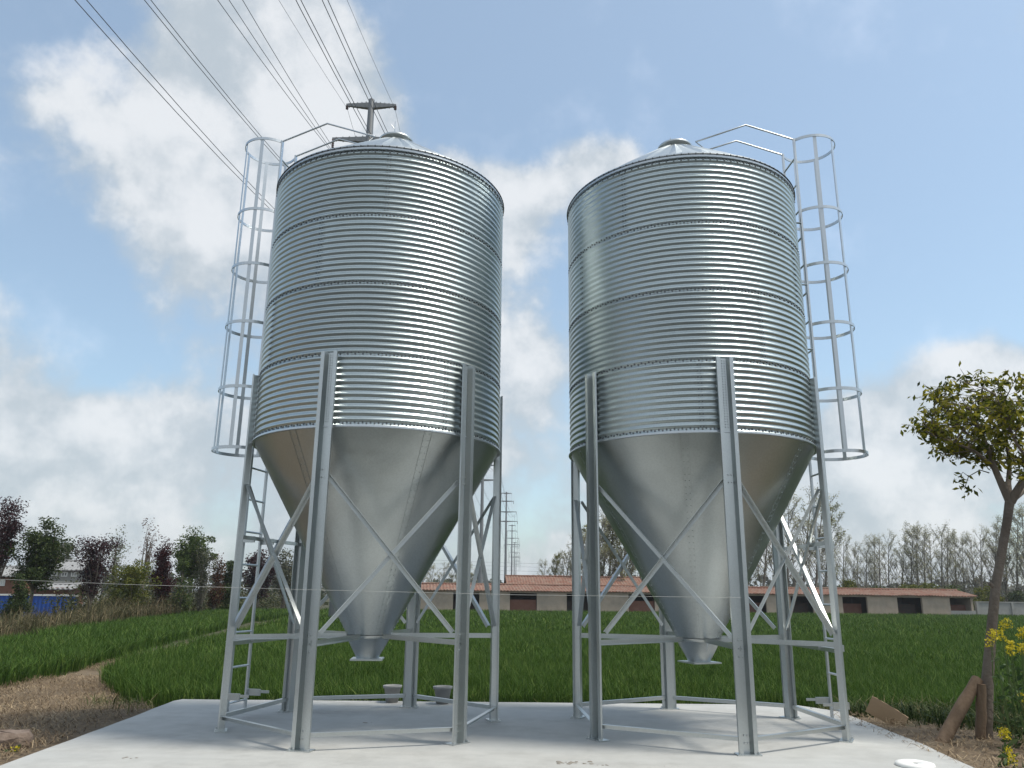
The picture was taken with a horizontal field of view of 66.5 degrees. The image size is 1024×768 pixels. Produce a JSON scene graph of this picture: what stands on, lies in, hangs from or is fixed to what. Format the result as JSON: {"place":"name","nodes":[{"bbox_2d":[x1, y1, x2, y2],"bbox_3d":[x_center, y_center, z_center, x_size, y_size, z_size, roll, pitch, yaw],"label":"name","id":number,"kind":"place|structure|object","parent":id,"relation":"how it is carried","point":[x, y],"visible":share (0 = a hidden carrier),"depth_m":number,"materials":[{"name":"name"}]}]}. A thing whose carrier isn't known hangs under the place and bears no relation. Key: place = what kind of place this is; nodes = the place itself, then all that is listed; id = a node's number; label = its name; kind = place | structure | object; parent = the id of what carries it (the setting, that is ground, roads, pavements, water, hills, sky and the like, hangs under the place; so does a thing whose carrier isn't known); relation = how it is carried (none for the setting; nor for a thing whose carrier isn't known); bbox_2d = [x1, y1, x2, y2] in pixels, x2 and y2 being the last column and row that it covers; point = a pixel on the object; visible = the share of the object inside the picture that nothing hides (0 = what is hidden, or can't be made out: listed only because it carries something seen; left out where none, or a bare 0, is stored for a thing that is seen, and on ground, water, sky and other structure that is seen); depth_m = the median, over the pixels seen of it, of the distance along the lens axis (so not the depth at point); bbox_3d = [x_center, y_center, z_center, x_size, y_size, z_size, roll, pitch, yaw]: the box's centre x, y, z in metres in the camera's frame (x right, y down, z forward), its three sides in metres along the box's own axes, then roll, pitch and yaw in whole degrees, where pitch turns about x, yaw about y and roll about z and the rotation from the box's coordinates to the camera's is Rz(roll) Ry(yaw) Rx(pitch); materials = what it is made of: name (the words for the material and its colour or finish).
{"place":"outdoors","nodes":[
{"label":"outdoors","id":0,"kind":"place"},
{"bbox_2d":[0,565,48,593],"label":"brick house","id":1,"kind":"structure","parent":0,"point":[6,586],"depth_m":56.55,"materials":[{"name":"white paint"}]},
{"bbox_2d":[48,560,106,602],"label":"farm house","id":2,"kind":"structure","parent":0,"point":[67,574],"depth_m":60.49,"materials":[{"name":"white paint"}]},
{"bbox_2d":[0,620,274,764],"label":"path","id":3,"kind":"structure","parent":0,"point":[85,672],"depth_m":10.10,"materials":[{"name":"soil"}]},
{"bbox_2d":[0,729,33,750],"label":"weathered block","id":4,"kind":"object","parent":3,"relation":"on","point":[15,736],"depth_m":7.79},
{"bbox_2d":[0,699,973,767],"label":"concrete pad","id":5,"kind":"object","parent":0,"point":[177,734],"visible":0.76,"depth_m":8.10,"materials":[{"name":"concrete"}]},
{"bbox_2d":[211,121,503,752],"bbox_3d":[-1.781,0.109,9.980,3.497,7.897,3.096,8,-17,-25],"label":"grain silo","id":6,"kind":"object","parent":5,"relation":"on","point":[374,434],"visible":1,"depth_m":8.95,"materials":[{"name":"metal"}]},
{"bbox_2d":[383,684,401,702],"bbox_3d":[-1.681,4.345,10.970,0.268,0.223,0.268,1,-15,0],"label":"plastic pot","id":7,"kind":"object","parent":5,"relation":"on","point":[392,688],"visible":0.94,"depth_m":10.89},
{"bbox_2d":[433,685,452,703],"bbox_3d":[-0.967,4.329,10.888,0.273,0.228,0.273,13,-19,-38],"label":"plastic pot","id":8,"kind":"object","parent":5,"relation":"on","point":[442,691],"visible":0.87,"depth_m":10.81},
{"bbox_2d":[567,124,868,755],"bbox_3d":[2.365,0.174,10.044,3.497,7.897,3.096,-10,-18,34],"label":"grain silo","id":9,"kind":"object","parent":5,"relation":"on","point":[696,440],"visible":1,"depth_m":9.04,"materials":[{"name":"metal"}]},
{"bbox_2d":[4,579,738,597],"bbox_3d":[-1.693,2.046,7.863,8.033,0.114,0.234,0,-15,1],"label":"string","id":10,"kind":"object","parent":9,"relation":"attached to","point":[383,591],"visible":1,"depth_m":7.84,"materials":[{"name":"grey"}]},
{"bbox_2d":[895,759,935,767],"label":"white lid","id":11,"kind":"object","parent":5,"relation":"on","point":[910,763],"visible":1,"depth_m":7.14,"materials":[{"name":"white plastic"}]},
{"bbox_2d":[0,0,1023,590],"label":"sky","id":12,"kind":"structure","parent":0,"point":[119,222],"materials":[{"name":"blue"}]},
{"bbox_2d":[2,591,1023,736],"bbox_3d":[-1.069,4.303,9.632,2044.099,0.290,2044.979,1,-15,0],"label":"ground","id":13,"kind":"structure","parent":0,"point":[327,606],"depth_m":28.93,"materials":[{"name":"soil"}]},
{"bbox_2d":[0,496,29,578],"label":"plum tree","id":14,"kind":"object","parent":13,"relation":"on","point":[9,529],"visible":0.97,"depth_m":39.25,"materials":[{"name":"purple plant"}]},
{"bbox_2d":[0,573,36,618],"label":"evergreen bush","id":15,"kind":"object","parent":13,"relation":"on","point":[18,599],"visible":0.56,"depth_m":36.49,"materials":[{"name":"green plant"}]},
{"bbox_2d":[0,594,76,616],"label":"blue fence","id":16,"kind":"object","parent":13,"relation":"on","point":[38,598],"visible":0.29,"depth_m":47.43,"materials":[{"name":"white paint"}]},
{"bbox_2d":[2,516,76,614],"bbox_3d":[-24.059,9.537,39.926,3.044,5.543,3.396,1,-15,0],"label":"broadleaf tree","id":17,"kind":"object","parent":13,"relation":"on","point":[42,554],"visible":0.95,"depth_m":39.55,"materials":[{"name":"green plant"}]},
{"bbox_2d":[36,583,84,603],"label":"brown outbuilding","id":18,"kind":"structure","parent":13,"relation":"on","point":[61,587],"depth_m":51.77,"materials":[{"name":"brick"}]},
{"bbox_2d":[60,543,79,559],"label":"pale tree","id":19,"kind":"object","parent":13,"relation":"on","point":[69,556],"visible":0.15,"depth_m":82.96,"materials":[{"name":"grey plant"}]},
{"bbox_2d":[71,533,124,609],"bbox_3d":[-22.267,10.399,41.662,2.650,4.827,2.364,9,-17,-28],"label":"plum tree","id":20,"kind":"object","parent":13,"relation":"on","point":[92,573],"visible":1,"depth_m":41.60,"materials":[{"name":"purple plant"}]},
{"bbox_2d":[0,591,209,636],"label":"dry reeds","id":21,"kind":"object","parent":13,"relation":"on","point":[25,622],"visible":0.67,"depth_m":37.04,"materials":[{"name":"plant"}]},
{"bbox_2d":[102,525,134,589],"bbox_3d":[-29.526,13.849,58.379,1.858,6.628,2.034,-3,-15,12],"label":"slender tree","id":22,"kind":"object","parent":13,"relation":"on","point":[115,562],"visible":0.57,"depth_m":58.49,"materials":[{"name":"grey plant"}]},
{"bbox_2d":[104,559,163,608],"bbox_3d":[-22.942,12.357,46.895,2.930,3.748,3.150,1,-15,0],"label":"yellow green tree","id":23,"kind":"object","parent":13,"relation":"on","point":[136,573],"visible":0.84,"depth_m":46.59,"materials":[{"name":"green plant"}]},
{"bbox_2d":[0,607,288,686],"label":"wheat strip","id":24,"kind":"object","parent":13,"relation":"on","point":[61,650],"visible":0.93,"depth_m":22.96,"materials":[{"name":"green plant"}]},
{"bbox_2d":[128,518,164,592],"bbox_3d":[-28.293,13.897,60.374,2.138,7.598,1.804,1,-15,0],"label":"slender tree","id":25,"kind":"object","parent":13,"relation":"on","point":[148,554],"visible":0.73,"depth_m":60.58,"materials":[{"name":"grey plant"}]},
{"bbox_2d":[32,573,289,617],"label":"undergrowth","id":26,"kind":"object","parent":13,"relation":"on","point":[262,604],"visible":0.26,"depth_m":47.74,"materials":[{"name":"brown plant"}]},
{"bbox_2d":[148,536,178,604],"bbox_3d":[-22.570,12.477,50.339,1.832,5.285,1.752,1,-15,0],"label":"red column tree","id":27,"kind":"object","parent":13,"relation":"on","point":[163,562],"visible":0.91,"depth_m":50.32,"materials":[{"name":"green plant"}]},
{"bbox_2d":[164,553,195,612],"bbox_3d":[-22.343,13.639,52.752,1.859,4.496,2.084,1,-15,0],"label":"green bush","id":28,"kind":"object","parent":13,"relation":"on","point":[181,581],"visible":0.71,"depth_m":52.62,"materials":[{"name":"green plant"}]},
{"bbox_2d":[169,526,217,611],"bbox_3d":[-22.773,13.267,55.486,3.643,6.409,3.056,1,-15,0],"label":"round green tree","id":29,"kind":"object","parent":13,"relation":"on","point":[189,547],"visible":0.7,"depth_m":55.22,"materials":[{"name":"green plant"}]},
{"bbox_2d":[189,546,217,610],"bbox_3d":[-21.564,13.731,54.380,1.940,5.013,1.655,7,-16,-21],"label":"grey bush","id":30,"kind":"object","parent":13,"relation":"on","point":[200,596],"visible":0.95,"depth_m":54.26,"materials":[{"name":"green plant"}]},
{"bbox_2d":[205,552,225,610],"bbox_3d":[-21.896,14.869,58.011,1.639,4.667,1.637,1,-15,0],"label":"rusty bush","id":31,"kind":"object","parent":13,"relation":"on","point":[217,583],"visible":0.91,"depth_m":57.95,"materials":[{"name":"brown plant"}]},
{"bbox_2d":[210,560,243,609],"bbox_3d":[-22.589,16.128,61.768,2.730,4.347,2.814,1,-15,0],"label":"cone tree","id":32,"kind":"object","parent":13,"relation":"on","point":[227,580],"visible":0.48,"depth_m":61.51,"materials":[{"name":"green plant"}]},
{"bbox_2d":[241,549,276,607],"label":"reddish tree","id":33,"kind":"object","parent":13,"relation":"on","point":[252,571],"visible":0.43,"depth_m":69.57,"materials":[{"name":"brown plant"}]},
{"bbox_2d":[271,547,293,608],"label":"grey green tree","id":34,"kind":"object","parent":13,"relation":"on","point":[287,568],"visible":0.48,"depth_m":75.33,"materials":[{"name":"green plant"}]},
{"bbox_2d":[328,98,396,620],"bbox_3d":[-10.066,-2.984,50.453,7.880,35.200,1.086,1,-15,0],"label":"transmission pylon","id":35,"kind":"object","parent":13,"relation":"on","point":[366,105],"visible":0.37,"depth_m":54.41,"materials":[{"name":"silver metal"}]},
{"bbox_2d":[75,0,510,574],"bbox_3d":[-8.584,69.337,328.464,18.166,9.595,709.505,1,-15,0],"label":"power wire","id":36,"kind":"object","parent":35,"relation":"hanging from","point":[171,106],"visible":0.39,"depth_m":32.45,"materials":[{"name":"grey metal"}]},
{"bbox_2d":[86,0,509,570],"bbox_3d":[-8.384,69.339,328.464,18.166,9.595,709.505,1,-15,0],"label":"power wire","id":37,"kind":"object","parent":35,"relation":"hanging from","point":[169,95],"visible":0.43,"depth_m":32.31,"materials":[{"name":"grey metal"}]},
{"bbox_2d":[144,0,509,562],"bbox_3d":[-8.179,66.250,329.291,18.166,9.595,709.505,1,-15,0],"label":"power wire","id":38,"kind":"object","parent":35,"relation":"hanging from","point":[219,91],"visible":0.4,"depth_m":36.22,"materials":[{"name":"grey metal"}]},
{"bbox_2d":[151,0,509,557],"bbox_3d":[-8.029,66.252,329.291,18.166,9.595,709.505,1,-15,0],"label":"power wire","id":39,"kind":"object","parent":35,"relation":"hanging from","point":[219,86],"visible":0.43,"depth_m":36.28,"materials":[{"name":"grey metal"}]},
{"bbox_2d":[218,1,510,548],"bbox_3d":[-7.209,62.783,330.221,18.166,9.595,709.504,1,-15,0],"label":"power wire","id":40,"kind":"object","parent":35,"relation":"hanging from","point":[275,79],"visible":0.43,"depth_m":41.63,"materials":[{"name":"grey metal"}]},
{"bbox_2d":[296,0,518,563],"bbox_3d":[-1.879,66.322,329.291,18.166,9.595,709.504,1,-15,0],"label":"power wire","id":41,"kind":"object","parent":35,"relation":"hanging from","point":[351,105],"visible":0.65,"depth_m":34.53,"materials":[{"name":"grey metal"}]},
{"bbox_2d":[301,0,518,557],"bbox_3d":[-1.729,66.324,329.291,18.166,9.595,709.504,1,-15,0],"label":"power wire","id":42,"kind":"object","parent":35,"relation":"hanging from","point":[351,98],"visible":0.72,"depth_m":34.52,"materials":[{"name":"grey metal"}]},
{"bbox_2d":[322,0,517,540],"bbox_3d":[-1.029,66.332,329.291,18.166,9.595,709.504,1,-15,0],"label":"power wire","id":43,"kind":"object","parent":35,"relation":"hanging from","point":[366,95],"visible":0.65,"depth_m":34.71,"materials":[{"name":"grey metal"}]},
{"bbox_2d":[328,1,519,560],"bbox_3d":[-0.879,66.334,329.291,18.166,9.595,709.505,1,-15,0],"label":"power wire","id":44,"kind":"object","parent":35,"relation":"hanging from","point":[381,119],"visible":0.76,"depth_m":35.40,"materials":[{"name":"grey metal"}]},
{"bbox_2d":[478,465,493,582],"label":"transmission pylon","id":45,"kind":"object","parent":13,"relation":"on","point":[480,578],"visible":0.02,"depth_m":166.23,"materials":[{"name":"silver metal"}]},
{"bbox_2d":[501,492,517,578],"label":"transmission pylon","id":46,"kind":"object","parent":13,"relation":"on","point":[505,553],"visible":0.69,"depth_m":263.86,"materials":[{"name":"silver metal"}]},
{"bbox_2d":[0,658,1023,767],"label":"dry straw","id":47,"kind":"object","parent":13,"relation":"on","point":[54,709],"visible":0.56,"depth_m":9.99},
{"bbox_2d":[24,565,1023,600],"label":"woodland","id":48,"kind":"object","parent":13,"relation":"on","point":[968,585],"visible":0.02,"depth_m":222.94,"materials":[{"name":"plant"}]},
{"bbox_2d":[77,689,1023,744],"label":"weeds","id":49,"kind":"object","parent":13,"relation":"on","point":[125,700],"visible":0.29,"depth_m":10.53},
{"bbox_2d":[547,552,562,574],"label":"poplar tree","id":50,"kind":"object","parent":13,"relation":"on","point":[556,560],"visible":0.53,"depth_m":89.68,"materials":[{"name":"grey plant"}]},
{"bbox_2d":[95,607,1023,716],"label":"wheat","id":51,"kind":"object","parent":13,"relation":"on","point":[913,658],"visible":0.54,"depth_m":16.75,"materials":[{"name":"green plant"}]},
{"bbox_2d":[550,534,581,575],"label":"poplar tree","id":52,"kind":"object","parent":13,"relation":"on","point":[566,558],"visible":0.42,"depth_m":88.95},
{"bbox_2d":[504,575,641,584],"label":"farm building","id":53,"kind":"structure","parent":13,"relation":"on","point":[540,579],"depth_m":81.99,"materials":[{"name":"brown brick"}]},
{"bbox_2d":[581,507,617,575],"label":"poplar tree","id":54,"kind":"object","parent":13,"relation":"on","point":[603,523],"visible":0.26,"depth_m":84.83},
{"bbox_2d":[581,515,619,575],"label":"poplar tree","id":55,"kind":"object","parent":13,"relation":"on","point":[611,537],"visible":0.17,"depth_m":87.36,"materials":[{"name":"grey plant"}]},
{"bbox_2d":[181,695,1023,734],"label":"weeds","id":56,"kind":"object","parent":13,"relation":"on","point":[942,717],"visible":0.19,"depth_m":10.14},
{"bbox_2d":[599,513,630,575],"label":"poplar tree","id":57,"kind":"object","parent":13,"relation":"on","point":[616,540],"visible":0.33,"depth_m":86.85,"materials":[{"name":"grey plant"}]},
{"bbox_2d":[600,529,635,579],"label":"poplar tree","id":58,"kind":"object","parent":13,"relation":"on","point":[604,548],"visible":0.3,"depth_m":84.47,"materials":[{"name":"grey plant"}]},
{"bbox_2d":[420,582,977,614],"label":"farm shed","id":59,"kind":"structure","parent":13,"relation":"on","point":[548,597],"depth_m":73.29,"materials":[{"name":"paint"}]},
{"bbox_2d":[753,542,773,586],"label":"poplar tree","id":60,"kind":"object","parent":13,"relation":"on","point":[765,567],"visible":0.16,"depth_m":82.52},
{"bbox_2d":[757,501,798,586],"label":"poplar tree","id":61,"kind":"object","parent":13,"relation":"on","point":[771,562],"visible":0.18,"depth_m":84.77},
{"bbox_2d":[760,491,809,586],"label":"poplar tree","id":62,"kind":"object","parent":13,"relation":"on","point":[793,527],"visible":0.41,"depth_m":85.04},
{"bbox_2d":[784,482,834,586],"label":"poplar tree","id":63,"kind":"object","parent":13,"relation":"on","point":[804,535],"visible":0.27,"depth_m":89.06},
{"bbox_2d":[789,491,842,586],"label":"poplar tree","id":64,"kind":"object","parent":13,"relation":"on","point":[822,555],"visible":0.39,"depth_m":83.34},
{"bbox_2d":[799,501,847,586],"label":"poplar tree","id":65,"kind":"object","parent":13,"relation":"on","point":[836,532],"visible":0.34,"depth_m":89.91,"materials":[{"name":"grey plant"}]},
{"bbox_2d":[834,532,856,585],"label":"poplar tree","id":66,"kind":"object","parent":13,"relation":"on","point":[845,546],"visible":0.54,"depth_m":97.92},
{"bbox_2d":[838,578,856,587],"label":"shrub","id":67,"kind":"object","parent":13,"relation":"on","point":[848,584],"visible":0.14,"depth_m":84.12,"materials":[{"name":"green plant"}]},
{"bbox_2d":[841,541,864,587],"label":"poplar tree","id":68,"kind":"object","parent":13,"relation":"on","point":[851,563],"visible":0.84,"depth_m":93.78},
{"bbox_2d":[847,546,870,587],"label":"poplar tree","id":69,"kind":"object","parent":13,"relation":"on","point":[862,561],"visible":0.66,"depth_m":95.22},
{"bbox_2d":[852,542,877,587],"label":"poplar tree","id":70,"kind":"object","parent":13,"relation":"on","point":[866,574],"visible":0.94,"depth_m":90.26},
{"bbox_2d":[860,534,886,587],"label":"poplar tree","id":71,"kind":"object","parent":13,"relation":"on","point":[874,582],"visible":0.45,"depth_m":101.07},
{"bbox_2d":[860,532,895,587],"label":"poplar tree","id":72,"kind":"object","parent":13,"relation":"on","point":[879,542],"visible":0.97,"depth_m":90.29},
{"bbox_2d":[871,530,901,587],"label":"poplar tree","id":73,"kind":"object","parent":13,"relation":"on","point":[891,558],"visible":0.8,"depth_m":97.59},
{"bbox_2d":[750,566,1023,610],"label":"brushwood","id":74,"kind":"object","parent":13,"relation":"on","point":[922,582],"visible":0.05,"depth_m":98.04,"materials":[{"name":"brown plant"}]},
{"bbox_2d":[884,528,918,587],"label":"poplar tree","id":75,"kind":"object","parent":13,"relation":"on","point":[897,554],"visible":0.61,"depth_m":96.80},
{"bbox_2d":[888,526,923,587],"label":"poplar tree","id":76,"kind":"object","parent":13,"relation":"on","point":[901,565],"visible":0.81,"depth_m":91.67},
{"bbox_2d":[894,520,933,588],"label":"poplar tree","id":77,"kind":"object","parent":13,"relation":"on","point":[910,544],"visible":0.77,"depth_m":91.70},
{"bbox_2d":[898,582,941,588],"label":"shrub","id":78,"kind":"object","parent":13,"relation":"on","point":[923,586],"visible":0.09,"depth_m":83.80,"materials":[{"name":"green plant"}]},
{"bbox_2d":[903,524,940,587],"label":"poplar tree","id":79,"kind":"object","parent":13,"relation":"on","point":[917,559],"visible":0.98,"depth_m":90.49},
{"bbox_2d":[918,532,943,587],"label":"poplar tree","id":80,"kind":"object","parent":13,"relation":"on","point":[935,551],"visible":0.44,"depth_m":99.39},
{"bbox_2d":[855,717,1023,767],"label":"dirt","id":81,"kind":"structure","parent":13,"relation":"on","point":[977,750],"depth_m":8.45,"materials":[{"name":"soil"}]},
{"bbox_2d":[865,696,908,725],"bbox_3d":[4.743,4.177,9.887,0.483,0.307,0.068,12,2,34],"label":"cardboard sheet","id":82,"kind":"object","parent":81,"relation":"on","point":[879,709],"visible":0.79,"depth_m":9.90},
{"bbox_2d":[934,675,982,742],"bbox_3d":[4.996,3.715,8.761,0.819,0.834,0.157,5,-16,-16],"label":"tree stake","id":83,"kind":"object","parent":81,"relation":"on","point":[956,716],"visible":0.79,"depth_m":8.74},
{"bbox_2d":[900,361,1023,739],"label":"tree","id":84,"kind":"object","parent":81,"relation":"on","point":[1001,411],"visible":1,"depth_m":9.51,"materials":[{"name":"green plant"}]},
{"bbox_2d":[975,684,986,739],"bbox_3d":[5.284,3.736,8.805,0.198,0.680,0.116,1,-15,0],"label":"tree stake","id":85,"kind":"object","parent":81,"relation":"on","point":[981,713],"visible":0.81,"depth_m":8.78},
{"bbox_2d":[984,628,1022,748],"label":"rape plant","id":86,"kind":"object","parent":81,"relation":"on","point":[993,634],"visible":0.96,"depth_m":8.44,"materials":[{"name":"green plant"}]},
{"bbox_2d":[996,745,1012,766],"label":"rape plant","id":87,"kind":"object","parent":81,"relation":"on","point":[1004,763],"visible":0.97,"depth_m":7.43,"materials":[{"name":"green plant"}]},
{"bbox_2d":[997,727,1018,756],"bbox_3d":[5.046,3.658,7.940,0.210,0.340,0.239,1,-15,0],"label":"rape plant","id":88,"kind":"object","parent":81,"relation":"on","point":[1011,742],"visible":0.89,"depth_m":7.95,"materials":[{"name":"yellow plant"}]},
{"bbox_2d":[997,618,1023,743],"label":"rape plant","id":89,"kind":"object","parent":81,"relation":"on","point":[1009,692],"visible":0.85,"depth_m":8.65,"materials":[{"name":"green plant"}]},
{"bbox_2d":[999,640,1023,741],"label":"rape plant","id":90,"kind":"object","parent":81,"relation":"on","point":[1018,671],"visible":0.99,"depth_m":8.39,"materials":[{"name":"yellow plant"}]},
{"bbox_2d":[1001,754,1023,767],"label":"rape plant","id":91,"kind":"object","parent":81,"relation":"on","point":[1009,762],"visible":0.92,"depth_m":7.36,"materials":[{"name":"yellow plant"}]},
{"bbox_2d":[1010,626,1023,732],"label":"rape plant","id":92,"kind":"object","parent":81,"relation":"on","point":[1018,721],"visible":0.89,"depth_m":8.59,"materials":[{"name":"green plant"}]},
{"bbox_2d":[925,522,959,588],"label":"poplar tree","id":93,"kind":"object","parent":13,"relation":"on","point":[942,581],"visible":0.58,"depth_m":97.79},
{"bbox_2d":[929,527,967,588],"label":"poplar tree","id":94,"kind":"object","parent":13,"relation":"on","point":[947,560],"visible":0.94,"depth_m":91.50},
{"bbox_2d":[938,528,971,588],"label":"poplar tree","id":95,"kind":"object","parent":13,"relation":"on","point":[960,550],"visible":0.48,"depth_m":97.36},
{"bbox_2d":[949,534,977,591],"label":"poplar tree","id":96,"kind":"object","parent":13,"relation":"on","point":[959,556],"visible":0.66,"depth_m":95.68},
{"bbox_2d":[954,531,986,593],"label":"poplar tree","id":97,"kind":"object","parent":13,"relation":"on","point":[967,540],"visible":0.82,"depth_m":93.90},
{"bbox_2d":[958,523,992,590],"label":"poplar tree","id":98,"kind":"object","parent":13,"relation":"on","point":[981,564],"visible":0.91,"depth_m":91.19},
{"bbox_2d":[970,584,1004,608],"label":"shrub","id":99,"kind":"object","parent":13,"relation":"on","point":[980,594],"visible":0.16,"depth_m":85.35,"materials":[{"name":"green plant"}]},
{"bbox_2d":[971,515,1010,596],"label":"poplar tree","id":100,"kind":"object","parent":13,"relation":"on","point":[995,527],"visible":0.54,"depth_m":94.34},
{"bbox_2d":[975,524,1010,595],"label":"poplar tree","id":101,"kind":"object","parent":13,"relation":"on","point":[994,552],"visible":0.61,"depth_m":93.00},
{"bbox_2d":[980,508,1020,601],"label":"poplar tree","id":102,"kind":"object","parent":13,"relation":"on","point":[1005,584],"visible":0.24,"depth_m":95.44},
{"bbox_2d":[995,502,1023,595],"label":"poplar tree","id":103,"kind":"object","parent":13,"relation":"on","point":[1021,558],"visible":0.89,"depth_m":89.79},
{"bbox_2d":[1003,509,1023,593],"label":"poplar tree","id":104,"kind":"object","parent":13,"relation":"on","point":[1016,576],"visible":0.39,"depth_m":92.78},
{"bbox_2d":[1003,590,1023,601],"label":"shrub","id":105,"kind":"object","parent":13,"relation":"on","point":[1014,596],"visible":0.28,"depth_m":85.50,"materials":[{"name":"green plant"}]},
{"bbox_2d":[973,601,1023,615],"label":"boundary wall","id":106,"kind":"structure","parent":0,"point":[1008,608],"depth_m":74.73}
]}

